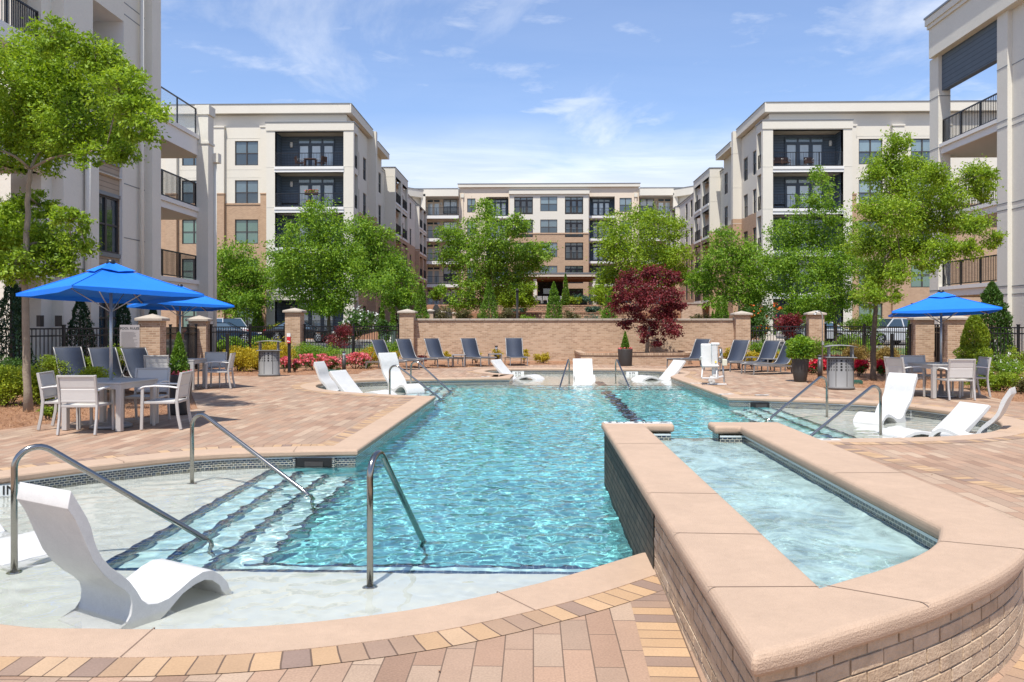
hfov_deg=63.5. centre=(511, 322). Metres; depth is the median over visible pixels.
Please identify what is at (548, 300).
iron fence
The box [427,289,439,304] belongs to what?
balcony door
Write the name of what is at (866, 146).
window
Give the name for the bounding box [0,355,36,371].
shrub
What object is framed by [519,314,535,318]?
shrub
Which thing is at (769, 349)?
sun lounger
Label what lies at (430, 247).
balcony door
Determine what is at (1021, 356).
shrub
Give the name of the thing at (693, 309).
brick wall
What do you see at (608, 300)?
conifer
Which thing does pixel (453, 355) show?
side table
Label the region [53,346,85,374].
sun lounger
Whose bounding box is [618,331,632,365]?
flower pot
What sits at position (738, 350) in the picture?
sun lounger
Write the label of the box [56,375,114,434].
dining chair
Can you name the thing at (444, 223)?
window
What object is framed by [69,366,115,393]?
shrub
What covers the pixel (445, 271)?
window
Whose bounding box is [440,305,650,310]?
retaining wall
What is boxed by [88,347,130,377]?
sun lounger
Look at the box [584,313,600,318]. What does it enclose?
shrub
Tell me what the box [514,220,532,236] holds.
balcony door
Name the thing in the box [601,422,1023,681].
raised spa
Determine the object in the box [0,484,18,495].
depth marker
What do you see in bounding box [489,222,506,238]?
balcony door
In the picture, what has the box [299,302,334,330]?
balcony door
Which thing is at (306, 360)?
azalea
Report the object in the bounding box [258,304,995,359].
ground
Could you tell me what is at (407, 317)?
brick pillar
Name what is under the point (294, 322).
brick pillar
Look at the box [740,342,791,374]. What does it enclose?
sun lounger
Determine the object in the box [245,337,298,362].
shrub
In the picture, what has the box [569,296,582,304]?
shrub
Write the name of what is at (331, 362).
azalea
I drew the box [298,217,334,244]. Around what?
balcony door
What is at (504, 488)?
water
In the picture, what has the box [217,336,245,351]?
shrub
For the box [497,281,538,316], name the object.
shade tree
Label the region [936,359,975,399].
dining chair
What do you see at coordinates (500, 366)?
pool chaise
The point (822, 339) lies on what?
outdoor shower
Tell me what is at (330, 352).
shrub
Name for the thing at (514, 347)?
sun lounger
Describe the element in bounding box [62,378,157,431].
dining table
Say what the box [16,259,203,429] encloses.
patio umbrella
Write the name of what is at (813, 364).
azalea
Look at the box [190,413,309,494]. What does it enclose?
handrail
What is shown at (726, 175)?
window
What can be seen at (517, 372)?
depth marker
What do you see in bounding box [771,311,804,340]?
shrub
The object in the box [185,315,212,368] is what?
brick pillar
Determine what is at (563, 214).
apartment building
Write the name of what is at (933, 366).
dining table
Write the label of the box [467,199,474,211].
window
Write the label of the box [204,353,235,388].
dining chair
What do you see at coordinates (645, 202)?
window
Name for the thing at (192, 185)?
window
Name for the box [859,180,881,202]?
window
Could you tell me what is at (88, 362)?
shrub
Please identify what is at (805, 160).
dining chair
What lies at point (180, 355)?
potted plant
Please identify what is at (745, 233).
window
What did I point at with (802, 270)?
balcony door
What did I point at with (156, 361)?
dining chair
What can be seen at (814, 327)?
brick pillar
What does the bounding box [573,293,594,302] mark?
shrub
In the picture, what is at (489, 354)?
side table
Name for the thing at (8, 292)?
conifer
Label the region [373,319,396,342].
shrub
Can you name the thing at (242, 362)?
shrub
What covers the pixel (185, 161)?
window
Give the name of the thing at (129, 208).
apartment building
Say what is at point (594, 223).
balcony door
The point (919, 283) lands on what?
window
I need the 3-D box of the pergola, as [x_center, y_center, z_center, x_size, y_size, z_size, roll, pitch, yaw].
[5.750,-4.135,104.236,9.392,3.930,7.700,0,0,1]
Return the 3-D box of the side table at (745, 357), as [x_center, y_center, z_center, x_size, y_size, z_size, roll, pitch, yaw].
[8.400,1.430,29.393,0.500,0.440,0.500,0,0,-9]
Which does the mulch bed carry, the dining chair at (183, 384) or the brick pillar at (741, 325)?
the brick pillar at (741, 325)
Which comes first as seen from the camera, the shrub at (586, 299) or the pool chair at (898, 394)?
the pool chair at (898, 394)
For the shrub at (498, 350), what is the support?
on the mulch bed
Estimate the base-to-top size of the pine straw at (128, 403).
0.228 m
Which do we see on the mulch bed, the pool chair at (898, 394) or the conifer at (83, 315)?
the conifer at (83, 315)
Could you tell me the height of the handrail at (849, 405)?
1.573 m
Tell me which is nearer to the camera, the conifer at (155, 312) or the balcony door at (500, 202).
the conifer at (155, 312)
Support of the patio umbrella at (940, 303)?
on the pool deck
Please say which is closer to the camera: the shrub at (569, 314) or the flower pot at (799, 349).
the flower pot at (799, 349)
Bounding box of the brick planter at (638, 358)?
[574,350,691,364]
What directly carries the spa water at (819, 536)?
in the raised spa
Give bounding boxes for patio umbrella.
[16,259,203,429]
[127,284,233,332]
[888,290,1002,397]
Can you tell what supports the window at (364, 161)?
in the apartment building at (264, 181)
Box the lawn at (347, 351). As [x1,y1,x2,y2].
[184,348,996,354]
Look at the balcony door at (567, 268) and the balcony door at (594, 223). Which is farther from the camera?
the balcony door at (594, 223)
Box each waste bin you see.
[256,340,281,375]
[823,344,857,389]
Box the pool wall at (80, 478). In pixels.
[0,371,1000,487]
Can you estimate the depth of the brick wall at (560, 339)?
36.36 m
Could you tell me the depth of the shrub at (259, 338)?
41.30 m
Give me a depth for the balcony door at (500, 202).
113.62 m
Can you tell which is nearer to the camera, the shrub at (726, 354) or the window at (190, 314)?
the shrub at (726, 354)
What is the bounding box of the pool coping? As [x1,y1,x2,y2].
[0,368,1023,657]
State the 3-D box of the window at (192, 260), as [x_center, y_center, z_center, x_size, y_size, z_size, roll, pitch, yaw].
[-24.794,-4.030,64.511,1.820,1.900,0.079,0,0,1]
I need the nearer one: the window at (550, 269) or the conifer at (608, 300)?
the conifer at (608, 300)
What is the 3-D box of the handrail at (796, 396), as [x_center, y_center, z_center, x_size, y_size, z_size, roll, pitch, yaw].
[5.509,1.823,15.997,1.699,1.553,0.110,0,0,-26]
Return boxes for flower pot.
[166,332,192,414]
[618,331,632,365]
[785,334,814,381]
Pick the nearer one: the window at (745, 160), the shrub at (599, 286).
the window at (745, 160)
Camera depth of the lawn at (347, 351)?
45.47 m
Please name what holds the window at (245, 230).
in the apartment building at (264, 181)
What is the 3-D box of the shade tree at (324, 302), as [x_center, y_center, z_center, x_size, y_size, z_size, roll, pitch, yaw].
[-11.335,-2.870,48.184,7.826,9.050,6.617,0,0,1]
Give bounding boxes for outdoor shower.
[814,311,823,375]
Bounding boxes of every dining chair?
[36,371,92,429]
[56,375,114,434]
[124,368,170,423]
[138,370,192,429]
[143,355,174,367]
[197,352,226,386]
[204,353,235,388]
[294,156,303,164]
[317,156,326,164]
[775,157,781,164]
[781,157,789,163]
[804,157,813,164]
[884,357,925,396]
[900,355,936,392]
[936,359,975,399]
[951,356,991,396]
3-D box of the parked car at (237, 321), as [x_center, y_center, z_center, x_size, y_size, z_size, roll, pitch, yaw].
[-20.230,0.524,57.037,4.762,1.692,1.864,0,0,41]
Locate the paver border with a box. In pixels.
[0,368,1023,681]
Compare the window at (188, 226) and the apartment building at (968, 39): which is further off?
the window at (188, 226)
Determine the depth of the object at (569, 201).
110.99 m
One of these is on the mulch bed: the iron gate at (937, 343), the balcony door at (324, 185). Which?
the iron gate at (937, 343)
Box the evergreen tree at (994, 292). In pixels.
[971,280,1016,369]
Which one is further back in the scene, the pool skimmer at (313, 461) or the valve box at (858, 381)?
the valve box at (858, 381)
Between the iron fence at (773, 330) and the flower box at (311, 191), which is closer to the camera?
the iron fence at (773, 330)
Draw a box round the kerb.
[184,340,995,347]
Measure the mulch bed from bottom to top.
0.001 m
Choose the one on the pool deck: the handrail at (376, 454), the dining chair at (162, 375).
the dining chair at (162, 375)
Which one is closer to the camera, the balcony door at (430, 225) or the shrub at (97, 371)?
the shrub at (97, 371)
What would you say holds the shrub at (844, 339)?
on the ground at (474, 314)
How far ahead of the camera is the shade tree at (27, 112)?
15.40 m
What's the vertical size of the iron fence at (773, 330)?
1.700 m
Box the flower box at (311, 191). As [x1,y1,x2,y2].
[304,189,318,194]
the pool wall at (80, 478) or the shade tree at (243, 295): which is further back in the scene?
the shade tree at (243, 295)
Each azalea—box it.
[280,355,292,371]
[291,358,303,371]
[297,353,329,369]
[322,356,341,369]
[341,352,372,368]
[808,359,826,373]
[854,359,870,376]
[876,358,885,375]
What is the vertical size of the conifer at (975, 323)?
2.045 m
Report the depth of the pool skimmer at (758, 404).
18.16 m
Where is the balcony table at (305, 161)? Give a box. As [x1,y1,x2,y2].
[304,158,315,164]
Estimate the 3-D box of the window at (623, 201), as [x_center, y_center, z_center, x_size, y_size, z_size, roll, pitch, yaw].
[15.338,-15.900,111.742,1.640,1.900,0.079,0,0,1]
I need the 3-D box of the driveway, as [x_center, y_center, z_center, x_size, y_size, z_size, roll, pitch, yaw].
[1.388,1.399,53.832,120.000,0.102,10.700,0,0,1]
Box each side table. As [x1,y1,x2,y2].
[452,354,465,365]
[488,353,501,364]
[739,356,757,368]
[761,358,780,371]
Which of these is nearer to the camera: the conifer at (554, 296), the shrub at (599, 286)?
the conifer at (554, 296)
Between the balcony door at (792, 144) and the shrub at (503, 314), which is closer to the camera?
the shrub at (503, 314)
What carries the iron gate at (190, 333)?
on the mulch bed
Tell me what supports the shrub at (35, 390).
on the mulch bed
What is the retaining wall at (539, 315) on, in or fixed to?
on the ground at (474, 314)
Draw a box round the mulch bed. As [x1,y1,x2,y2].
[0,359,1023,429]
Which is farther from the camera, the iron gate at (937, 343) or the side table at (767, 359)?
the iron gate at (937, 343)
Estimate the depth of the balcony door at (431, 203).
113.57 m
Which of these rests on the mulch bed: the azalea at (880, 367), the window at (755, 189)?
the azalea at (880, 367)
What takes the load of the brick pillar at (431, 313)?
on the ground at (474, 314)
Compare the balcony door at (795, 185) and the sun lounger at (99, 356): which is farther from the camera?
the balcony door at (795, 185)
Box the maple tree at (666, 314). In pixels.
[605,263,690,352]
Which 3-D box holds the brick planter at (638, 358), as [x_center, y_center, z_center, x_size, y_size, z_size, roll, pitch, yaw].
[5.079,1.450,34.386,4.787,0.500,3.771,0,0,1]
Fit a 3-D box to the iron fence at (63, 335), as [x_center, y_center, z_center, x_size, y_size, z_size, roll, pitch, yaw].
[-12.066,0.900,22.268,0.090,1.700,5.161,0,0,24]
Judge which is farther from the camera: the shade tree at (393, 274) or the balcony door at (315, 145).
the balcony door at (315, 145)
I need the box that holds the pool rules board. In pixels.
[120,325,139,359]
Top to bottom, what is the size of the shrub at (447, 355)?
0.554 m
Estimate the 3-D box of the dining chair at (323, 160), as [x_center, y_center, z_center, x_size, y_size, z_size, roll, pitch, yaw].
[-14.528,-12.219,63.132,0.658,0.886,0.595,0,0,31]
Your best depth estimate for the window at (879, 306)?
61.59 m
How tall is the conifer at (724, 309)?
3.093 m
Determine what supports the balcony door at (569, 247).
in the apartment building at (563, 214)
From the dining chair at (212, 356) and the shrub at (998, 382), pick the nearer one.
the shrub at (998, 382)
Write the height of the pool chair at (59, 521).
1.005 m
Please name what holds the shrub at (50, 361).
on the mulch bed
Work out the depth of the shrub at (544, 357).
33.92 m
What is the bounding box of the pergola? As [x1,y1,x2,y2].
[522,272,596,304]
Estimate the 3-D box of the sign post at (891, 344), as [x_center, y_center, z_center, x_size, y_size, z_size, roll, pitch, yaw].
[12.413,1.025,27.026,0.090,1.350,0.090,0,0,1]
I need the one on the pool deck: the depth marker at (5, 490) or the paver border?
the paver border
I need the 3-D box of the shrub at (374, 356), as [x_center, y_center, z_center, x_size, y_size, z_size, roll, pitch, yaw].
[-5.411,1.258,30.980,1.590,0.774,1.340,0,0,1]
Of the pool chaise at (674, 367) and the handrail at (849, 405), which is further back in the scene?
the pool chaise at (674, 367)
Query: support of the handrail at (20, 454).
on the tanning shelf
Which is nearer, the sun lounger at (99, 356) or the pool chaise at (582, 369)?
the sun lounger at (99, 356)
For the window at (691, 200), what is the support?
in the apartment building at (750, 187)
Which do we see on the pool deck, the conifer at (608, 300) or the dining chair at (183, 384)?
the dining chair at (183, 384)
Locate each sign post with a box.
[226,333,228,367]
[287,333,290,372]
[890,333,893,356]
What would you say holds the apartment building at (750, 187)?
on the ground at (474, 314)
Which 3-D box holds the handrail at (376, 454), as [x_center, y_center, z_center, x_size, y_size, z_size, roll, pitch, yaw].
[-0.899,1.843,6.511,0.108,1.814,1.300,0,0,11]
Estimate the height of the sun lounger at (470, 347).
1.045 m
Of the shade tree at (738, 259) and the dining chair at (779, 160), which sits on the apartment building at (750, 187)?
the dining chair at (779, 160)
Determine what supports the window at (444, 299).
in the apartment building at (563, 214)
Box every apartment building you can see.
[0,0,220,370]
[161,103,426,337]
[404,183,692,304]
[666,100,996,339]
[923,0,1023,362]
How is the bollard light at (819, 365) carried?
on the mulch bed
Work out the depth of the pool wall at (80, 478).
10.99 m
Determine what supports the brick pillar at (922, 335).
on the mulch bed
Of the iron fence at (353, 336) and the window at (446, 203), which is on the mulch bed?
the iron fence at (353, 336)
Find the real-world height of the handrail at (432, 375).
1.574 m
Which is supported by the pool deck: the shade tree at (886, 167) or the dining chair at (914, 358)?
the dining chair at (914, 358)
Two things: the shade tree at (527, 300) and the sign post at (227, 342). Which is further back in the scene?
the shade tree at (527, 300)
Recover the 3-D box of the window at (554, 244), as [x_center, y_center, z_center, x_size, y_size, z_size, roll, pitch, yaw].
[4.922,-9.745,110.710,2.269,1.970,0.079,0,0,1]
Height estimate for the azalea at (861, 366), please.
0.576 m
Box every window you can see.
[99,194,117,253]
[99,303,117,346]
[182,158,195,165]
[182,181,195,202]
[182,220,195,243]
[182,259,194,279]
[182,311,195,326]
[235,141,257,164]
[235,180,257,202]
[235,219,257,243]
[237,307,256,327]
[363,158,365,180]
[363,193,365,215]
[443,200,456,213]
[443,222,456,235]
[443,267,456,280]
[443,289,456,302]
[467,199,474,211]
[540,197,556,210]
[540,220,556,232]
[540,266,556,271]
[542,242,556,256]
[620,198,631,211]
[640,199,653,211]
[686,203,687,219]
[691,200,692,216]
[725,172,727,193]
[725,206,727,226]
[744,157,747,180]
[744,194,747,217]
[744,231,747,244]
[754,151,755,174]
[754,189,755,212]
[859,139,881,163]
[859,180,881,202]
[859,221,880,237]
[859,303,881,323]
[911,139,929,163]
[911,262,929,286]
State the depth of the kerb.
48.65 m
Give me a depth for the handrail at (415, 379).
20.16 m
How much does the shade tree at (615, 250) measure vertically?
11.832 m
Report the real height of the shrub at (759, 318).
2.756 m
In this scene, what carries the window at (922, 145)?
in the apartment building at (750, 187)
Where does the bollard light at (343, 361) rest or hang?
on the mulch bed
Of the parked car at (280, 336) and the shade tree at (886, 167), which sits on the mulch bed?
the shade tree at (886, 167)
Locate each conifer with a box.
[0,276,40,371]
[61,301,95,359]
[113,304,131,373]
[148,310,157,314]
[251,291,264,335]
[378,301,384,338]
[389,308,396,328]
[413,283,429,318]
[477,279,498,318]
[545,281,562,318]
[560,273,569,305]
[601,293,617,318]
[714,299,722,318]
[721,297,728,318]
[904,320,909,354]
[952,315,995,370]
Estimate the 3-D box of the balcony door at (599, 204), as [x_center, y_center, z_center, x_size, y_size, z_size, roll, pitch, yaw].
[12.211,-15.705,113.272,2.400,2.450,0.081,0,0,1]
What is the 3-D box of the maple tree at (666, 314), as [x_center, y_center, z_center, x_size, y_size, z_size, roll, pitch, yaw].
[5.649,-0.544,34.041,3.700,3.866,2.936,0,0,1]
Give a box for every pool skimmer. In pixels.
[293,457,334,466]
[748,402,769,406]
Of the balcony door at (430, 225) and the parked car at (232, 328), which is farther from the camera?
the balcony door at (430, 225)
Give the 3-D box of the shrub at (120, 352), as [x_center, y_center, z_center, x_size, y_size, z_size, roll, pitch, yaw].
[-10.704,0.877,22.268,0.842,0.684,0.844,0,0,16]
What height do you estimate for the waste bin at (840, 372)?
1.100 m
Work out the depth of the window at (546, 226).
110.72 m
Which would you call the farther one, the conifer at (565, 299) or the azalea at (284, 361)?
the conifer at (565, 299)
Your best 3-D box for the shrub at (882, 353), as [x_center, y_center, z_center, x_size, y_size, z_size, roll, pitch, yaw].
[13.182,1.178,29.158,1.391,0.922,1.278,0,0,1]
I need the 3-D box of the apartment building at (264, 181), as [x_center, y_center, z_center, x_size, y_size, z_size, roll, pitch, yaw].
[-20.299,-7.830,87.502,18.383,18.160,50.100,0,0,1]
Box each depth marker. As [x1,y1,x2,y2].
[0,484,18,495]
[512,371,523,373]
[626,372,637,374]
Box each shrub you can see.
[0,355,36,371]
[0,364,66,404]
[35,354,73,374]
[36,405,57,420]
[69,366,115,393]
[84,356,91,369]
[108,343,124,365]
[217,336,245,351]
[222,345,258,370]
[243,335,280,352]
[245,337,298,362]
[248,356,258,370]
[271,342,297,357]
[291,341,325,364]
[307,342,347,360]
[321,323,353,351]
[338,304,383,351]
[350,346,379,364]
[363,339,395,353]
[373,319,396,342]
[388,341,400,357]
[426,283,447,300]
[434,304,454,318]
[443,350,451,356]
[451,308,472,318]
[491,349,503,358]
[497,308,515,318]
[505,308,527,311]
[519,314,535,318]
[522,349,529,362]
[533,352,549,363]
[562,308,582,318]
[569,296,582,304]
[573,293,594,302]
[584,305,602,311]
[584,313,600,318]
[589,284,605,302]
[688,312,710,318]
[723,348,730,363]
[740,302,783,346]
[745,350,759,365]
[747,340,763,355]
[771,303,806,337]
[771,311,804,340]
[807,336,842,361]
[832,334,882,355]
[838,308,885,341]
[839,342,869,364]
[868,343,901,361]
[964,367,996,388]
[982,372,1023,391]
[983,352,1023,377]
[1007,344,1023,365]
[1012,379,1023,393]
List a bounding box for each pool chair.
[17,482,229,623]
[313,361,339,390]
[378,352,424,392]
[853,372,917,423]
[929,387,1015,436]
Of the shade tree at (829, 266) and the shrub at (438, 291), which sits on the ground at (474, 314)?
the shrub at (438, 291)
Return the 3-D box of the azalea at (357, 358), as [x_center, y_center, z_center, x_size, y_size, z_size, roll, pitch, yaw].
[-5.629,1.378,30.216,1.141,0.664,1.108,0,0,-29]
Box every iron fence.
[0,324,140,376]
[209,324,284,356]
[303,324,398,359]
[536,295,592,303]
[750,324,806,350]
[824,324,911,362]
[970,324,1023,374]
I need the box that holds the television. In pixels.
[543,288,551,293]
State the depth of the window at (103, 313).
27.31 m
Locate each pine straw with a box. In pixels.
[0,391,191,429]
[209,361,572,375]
[724,364,1023,401]
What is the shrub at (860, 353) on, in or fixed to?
on the mulch bed
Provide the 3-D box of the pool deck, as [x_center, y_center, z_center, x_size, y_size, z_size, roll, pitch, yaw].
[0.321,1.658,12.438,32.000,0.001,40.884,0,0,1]
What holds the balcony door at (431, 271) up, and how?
in the apartment building at (563, 214)
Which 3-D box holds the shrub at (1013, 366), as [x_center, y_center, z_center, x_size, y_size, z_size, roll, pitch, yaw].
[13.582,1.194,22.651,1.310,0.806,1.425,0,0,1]
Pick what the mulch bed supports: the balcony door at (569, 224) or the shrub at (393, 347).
the shrub at (393, 347)
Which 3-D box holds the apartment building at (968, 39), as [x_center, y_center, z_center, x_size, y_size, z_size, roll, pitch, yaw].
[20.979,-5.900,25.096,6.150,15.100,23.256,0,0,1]
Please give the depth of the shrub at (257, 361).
28.48 m
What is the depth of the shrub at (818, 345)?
30.44 m
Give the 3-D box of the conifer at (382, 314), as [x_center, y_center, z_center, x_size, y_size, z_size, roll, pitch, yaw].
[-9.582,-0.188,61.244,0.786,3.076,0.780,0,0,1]
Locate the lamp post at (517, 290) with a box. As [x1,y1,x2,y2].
[516,289,518,318]
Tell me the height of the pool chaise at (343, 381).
0.751 m
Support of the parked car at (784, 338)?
on the driveway
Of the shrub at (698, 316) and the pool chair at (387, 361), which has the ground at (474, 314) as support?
the shrub at (698, 316)
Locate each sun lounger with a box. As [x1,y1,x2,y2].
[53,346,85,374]
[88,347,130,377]
[114,347,147,390]
[365,339,419,369]
[395,339,438,367]
[420,338,463,366]
[457,338,496,365]
[505,338,527,365]
[666,339,710,366]
[703,340,753,370]
[729,340,785,372]
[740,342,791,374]
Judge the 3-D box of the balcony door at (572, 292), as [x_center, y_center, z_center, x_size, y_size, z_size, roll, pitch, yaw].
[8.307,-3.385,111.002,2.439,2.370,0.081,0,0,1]
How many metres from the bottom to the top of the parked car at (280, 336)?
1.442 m
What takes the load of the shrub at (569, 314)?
on the ground at (474, 314)
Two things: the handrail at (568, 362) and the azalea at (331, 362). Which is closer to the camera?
the handrail at (568, 362)
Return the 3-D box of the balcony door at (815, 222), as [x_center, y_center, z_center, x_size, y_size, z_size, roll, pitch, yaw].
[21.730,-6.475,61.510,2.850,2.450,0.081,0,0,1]
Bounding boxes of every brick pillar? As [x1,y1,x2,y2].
[134,314,169,354]
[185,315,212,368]
[282,308,306,357]
[397,309,417,358]
[427,309,434,318]
[730,311,752,360]
[803,311,826,361]
[907,317,937,361]
[938,316,967,371]
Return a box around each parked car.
[184,322,261,343]
[217,318,248,341]
[263,322,334,342]
[777,322,848,342]
[848,318,907,344]
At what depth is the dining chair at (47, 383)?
12.90 m
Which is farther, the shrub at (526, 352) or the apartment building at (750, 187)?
the apartment building at (750, 187)
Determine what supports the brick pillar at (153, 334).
on the mulch bed
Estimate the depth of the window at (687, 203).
95.00 m
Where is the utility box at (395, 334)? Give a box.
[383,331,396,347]
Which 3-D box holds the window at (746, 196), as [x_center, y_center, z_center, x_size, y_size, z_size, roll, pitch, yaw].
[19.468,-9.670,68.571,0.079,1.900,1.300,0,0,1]
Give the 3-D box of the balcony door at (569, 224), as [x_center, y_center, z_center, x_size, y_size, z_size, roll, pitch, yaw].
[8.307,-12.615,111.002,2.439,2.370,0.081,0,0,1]
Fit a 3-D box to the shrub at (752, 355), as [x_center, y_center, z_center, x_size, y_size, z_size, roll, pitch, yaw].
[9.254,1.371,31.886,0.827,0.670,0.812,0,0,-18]
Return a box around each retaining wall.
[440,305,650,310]
[505,312,639,318]
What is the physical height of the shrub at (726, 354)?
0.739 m
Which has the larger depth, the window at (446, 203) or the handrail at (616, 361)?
the window at (446, 203)
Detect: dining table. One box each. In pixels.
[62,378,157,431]
[169,358,206,389]
[907,362,976,398]
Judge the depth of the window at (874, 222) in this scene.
61.59 m
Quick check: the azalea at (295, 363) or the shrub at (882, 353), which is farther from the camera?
the shrub at (882, 353)
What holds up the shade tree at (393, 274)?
on the ground at (474, 314)
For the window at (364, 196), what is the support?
in the apartment building at (264, 181)
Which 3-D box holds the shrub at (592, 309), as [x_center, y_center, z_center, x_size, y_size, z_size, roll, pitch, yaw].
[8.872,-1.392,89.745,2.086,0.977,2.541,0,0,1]
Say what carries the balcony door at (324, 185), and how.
in the apartment building at (264, 181)
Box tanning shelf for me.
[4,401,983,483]
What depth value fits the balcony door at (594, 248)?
113.26 m
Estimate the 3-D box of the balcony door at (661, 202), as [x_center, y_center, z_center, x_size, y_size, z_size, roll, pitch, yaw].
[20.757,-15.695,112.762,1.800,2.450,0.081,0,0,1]
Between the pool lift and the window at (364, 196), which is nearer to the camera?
the pool lift
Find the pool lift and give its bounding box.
[699,343,726,384]
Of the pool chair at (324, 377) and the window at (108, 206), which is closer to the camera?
the pool chair at (324, 377)
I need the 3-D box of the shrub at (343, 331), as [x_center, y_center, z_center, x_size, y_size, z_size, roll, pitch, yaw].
[-7.136,0.645,33.761,1.411,1.308,1.246,0,0,1]
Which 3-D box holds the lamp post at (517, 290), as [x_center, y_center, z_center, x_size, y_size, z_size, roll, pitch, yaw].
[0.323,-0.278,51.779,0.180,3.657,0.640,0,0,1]
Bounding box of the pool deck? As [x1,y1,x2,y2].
[0,365,1023,681]
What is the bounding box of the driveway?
[184,341,996,345]
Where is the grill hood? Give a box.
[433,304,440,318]
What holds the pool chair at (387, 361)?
on the tanning shelf
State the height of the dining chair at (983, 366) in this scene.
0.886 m
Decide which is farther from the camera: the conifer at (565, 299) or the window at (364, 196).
the conifer at (565, 299)
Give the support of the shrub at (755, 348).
on the mulch bed
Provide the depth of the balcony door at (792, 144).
61.50 m
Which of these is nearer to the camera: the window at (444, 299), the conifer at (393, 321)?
the conifer at (393, 321)
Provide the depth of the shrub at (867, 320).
49.29 m
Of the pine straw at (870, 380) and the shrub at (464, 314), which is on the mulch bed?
the pine straw at (870, 380)
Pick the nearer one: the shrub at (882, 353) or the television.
the shrub at (882, 353)
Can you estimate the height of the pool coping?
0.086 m
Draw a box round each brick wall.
[415,319,733,360]
[681,303,702,318]
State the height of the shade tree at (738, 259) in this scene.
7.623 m
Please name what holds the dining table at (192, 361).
on the pool deck
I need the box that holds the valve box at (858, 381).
[854,380,862,383]
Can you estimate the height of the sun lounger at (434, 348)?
1.045 m
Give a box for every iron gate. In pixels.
[166,324,197,368]
[935,324,942,369]
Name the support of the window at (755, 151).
in the apartment building at (750, 187)
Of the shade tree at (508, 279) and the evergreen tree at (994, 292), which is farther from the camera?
the shade tree at (508, 279)
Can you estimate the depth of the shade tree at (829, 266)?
45.18 m
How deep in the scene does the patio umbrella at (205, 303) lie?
20.57 m
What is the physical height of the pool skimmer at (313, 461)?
0.180 m
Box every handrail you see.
[11,444,208,568]
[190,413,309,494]
[367,450,424,580]
[389,365,440,398]
[410,361,450,391]
[559,359,569,386]
[615,359,629,387]
[767,376,827,419]
[810,385,881,435]
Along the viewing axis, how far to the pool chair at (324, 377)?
21.71 m
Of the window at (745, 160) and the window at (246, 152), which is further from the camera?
the window at (745, 160)
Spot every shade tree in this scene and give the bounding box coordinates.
[0,10,176,411]
[217,235,274,325]
[259,194,383,347]
[342,211,425,322]
[428,197,562,317]
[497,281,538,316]
[584,201,700,313]
[682,223,779,314]
[749,164,869,350]
[836,125,1009,380]
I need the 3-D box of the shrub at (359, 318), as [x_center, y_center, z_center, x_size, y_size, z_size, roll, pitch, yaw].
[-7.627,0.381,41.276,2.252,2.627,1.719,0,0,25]
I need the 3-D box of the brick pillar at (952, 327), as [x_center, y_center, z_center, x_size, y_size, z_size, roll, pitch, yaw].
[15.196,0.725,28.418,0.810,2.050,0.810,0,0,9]
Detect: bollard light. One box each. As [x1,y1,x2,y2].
[342,351,345,369]
[817,355,821,376]
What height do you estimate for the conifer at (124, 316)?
2.657 m
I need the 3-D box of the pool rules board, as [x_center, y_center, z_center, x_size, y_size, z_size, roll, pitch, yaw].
[-10.644,0.555,23.030,0.500,0.990,0.028,0,0,-23]
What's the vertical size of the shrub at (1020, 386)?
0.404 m
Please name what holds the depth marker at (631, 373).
attached to the pool wall at (80, 478)
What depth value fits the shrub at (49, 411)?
14.16 m
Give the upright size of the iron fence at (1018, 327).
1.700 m
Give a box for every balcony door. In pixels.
[298,138,334,164]
[298,178,334,206]
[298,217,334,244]
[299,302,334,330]
[427,199,439,214]
[427,222,439,236]
[427,244,439,259]
[427,267,439,282]
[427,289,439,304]
[489,199,506,214]
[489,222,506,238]
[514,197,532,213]
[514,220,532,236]
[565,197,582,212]
[565,220,582,235]
[565,243,582,258]
[565,266,582,282]
[569,289,582,296]
[592,199,609,215]
[592,221,609,237]
[592,244,607,259]
[592,267,608,282]
[658,199,670,214]
[785,137,823,164]
[785,178,823,206]
[785,219,823,248]
[785,260,819,292]
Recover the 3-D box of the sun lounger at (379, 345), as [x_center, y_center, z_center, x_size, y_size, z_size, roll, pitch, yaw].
[-4.277,1.130,29.575,1.992,1.045,0.696,0,0,33]
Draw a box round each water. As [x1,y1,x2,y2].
[0,374,994,628]
[661,439,929,587]
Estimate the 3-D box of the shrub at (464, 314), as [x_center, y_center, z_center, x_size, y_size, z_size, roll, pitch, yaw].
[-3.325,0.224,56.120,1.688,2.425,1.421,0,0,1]
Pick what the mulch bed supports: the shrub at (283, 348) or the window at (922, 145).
the shrub at (283, 348)
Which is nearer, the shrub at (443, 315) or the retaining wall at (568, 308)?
the shrub at (443, 315)
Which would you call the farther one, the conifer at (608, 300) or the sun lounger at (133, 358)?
the conifer at (608, 300)
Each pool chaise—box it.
[0,523,45,564]
[328,370,396,394]
[491,359,543,379]
[573,359,594,379]
[631,360,685,380]
[882,401,990,437]

